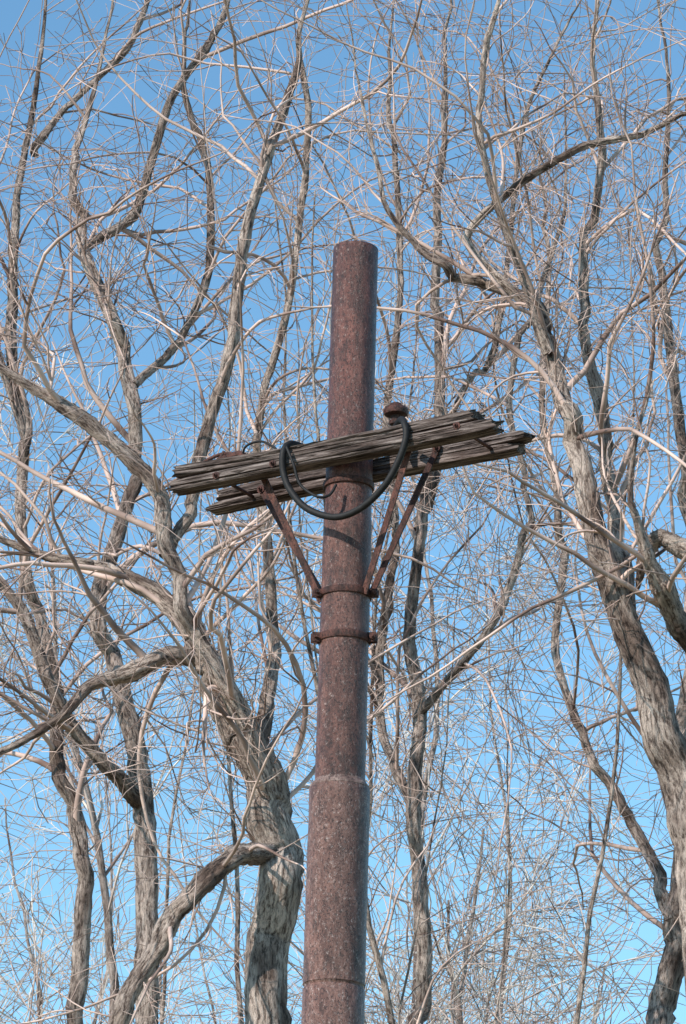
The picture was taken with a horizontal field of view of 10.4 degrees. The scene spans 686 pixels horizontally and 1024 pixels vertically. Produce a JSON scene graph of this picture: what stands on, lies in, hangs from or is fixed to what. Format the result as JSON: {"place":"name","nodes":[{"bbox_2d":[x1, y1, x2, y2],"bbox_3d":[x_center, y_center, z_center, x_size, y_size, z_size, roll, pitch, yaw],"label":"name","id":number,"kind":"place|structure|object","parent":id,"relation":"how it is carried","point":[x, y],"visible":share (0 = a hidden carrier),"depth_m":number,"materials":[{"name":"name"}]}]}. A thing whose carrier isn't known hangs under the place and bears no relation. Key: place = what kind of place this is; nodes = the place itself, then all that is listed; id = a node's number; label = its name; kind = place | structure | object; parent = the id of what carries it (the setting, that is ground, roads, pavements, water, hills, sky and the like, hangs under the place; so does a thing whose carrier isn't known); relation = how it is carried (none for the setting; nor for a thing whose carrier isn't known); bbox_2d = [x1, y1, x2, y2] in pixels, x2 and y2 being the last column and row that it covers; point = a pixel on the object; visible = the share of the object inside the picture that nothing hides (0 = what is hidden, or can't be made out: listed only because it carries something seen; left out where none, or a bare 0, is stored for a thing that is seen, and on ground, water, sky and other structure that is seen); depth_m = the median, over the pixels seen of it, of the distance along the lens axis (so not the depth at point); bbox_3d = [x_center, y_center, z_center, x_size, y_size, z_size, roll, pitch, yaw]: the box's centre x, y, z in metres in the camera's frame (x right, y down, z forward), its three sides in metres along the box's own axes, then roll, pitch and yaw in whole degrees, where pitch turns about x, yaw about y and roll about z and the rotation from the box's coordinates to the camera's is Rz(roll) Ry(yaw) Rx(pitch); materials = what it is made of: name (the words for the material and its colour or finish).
{"place":"outdoors","nodes":[
{"label":"outdoors","id":0,"kind":"place"},
{"bbox_2d":[0,0,685,1023],"label":"sky","id":1,"kind":"structure","parent":0,"point":[10,10],"materials":[{"name":"blue"}]},
{"label":"ground","id":2,"kind":"structure","parent":0,"visible":0},
{"bbox_2d":[0,0,392,1023],"bbox_3d":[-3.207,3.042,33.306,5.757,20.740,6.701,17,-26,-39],"label":"bare tree","id":3,"kind":"object","parent":2,"relation":"on","point":[84,892],"visible":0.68,"depth_m":34.14,"materials":[{"name":"grey plant"}]},
{"bbox_2d":[0,0,566,1023],"bbox_3d":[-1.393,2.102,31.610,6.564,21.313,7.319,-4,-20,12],"label":"bare tree","id":4,"kind":"object","parent":2,"relation":"on","point":[146,908],"visible":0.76,"depth_m":32.59,"materials":[{"name":"grey plant"}]},
{"bbox_2d":[0,0,600,1023],"bbox_3d":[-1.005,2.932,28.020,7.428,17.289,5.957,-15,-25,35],"label":"bare tree","id":5,"kind":"object","parent":2,"relation":"on","point":[274,850],"visible":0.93,"depth_m":28.21,"materials":[{"name":"grey plant"}]},
{"bbox_2d":[0,95,685,1023],"bbox_3d":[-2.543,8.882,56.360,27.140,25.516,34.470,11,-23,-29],"label":"distant trees","id":6,"kind":"object","parent":2,"relation":"on","point":[458,997],"visible":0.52,"depth_m":51.32,"materials":[{"name":"grey plant"}]},
{"bbox_2d":[0,0,685,1023],"bbox_3d":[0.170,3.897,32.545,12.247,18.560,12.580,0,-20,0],"label":"young trees","id":7,"kind":"object","parent":2,"relation":"on","point":[388,1010],"visible":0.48,"depth_m":33.66,"materials":[{"name":"grey plant"}]},
{"bbox_2d":[166,240,535,1023],"bbox_3d":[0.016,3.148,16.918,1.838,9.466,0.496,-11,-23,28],"label":"utility pole","id":8,"kind":"object","parent":2,"relation":"on","point":[342,468],"visible":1,"depth_m":17.87,"materials":[{"name":"brown metal"}]},
{"bbox_2d":[27,0,685,1023],"bbox_3d":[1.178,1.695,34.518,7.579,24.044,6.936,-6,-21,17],"label":"bare tree","id":9,"kind":"object","parent":2,"relation":"on","point":[413,782],"visible":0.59,"depth_m":35.44,"materials":[{"name":"grey plant"}]},
{"bbox_2d":[79,0,685,994],"bbox_3d":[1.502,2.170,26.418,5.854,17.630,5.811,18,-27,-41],"label":"bare tree","id":10,"kind":"object","parent":2,"relation":"on","point":[611,558],"visible":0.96,"depth_m":26.98,"materials":[{"name":"grey plant"}]},
{"bbox_2d":[274,0,685,1023],"bbox_3d":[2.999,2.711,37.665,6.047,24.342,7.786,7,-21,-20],"label":"bare tree","id":11,"kind":"object","parent":2,"relation":"on","point":[662,1004],"visible":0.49,"depth_m":38.02,"materials":[{"name":"grey plant"}]}
]}

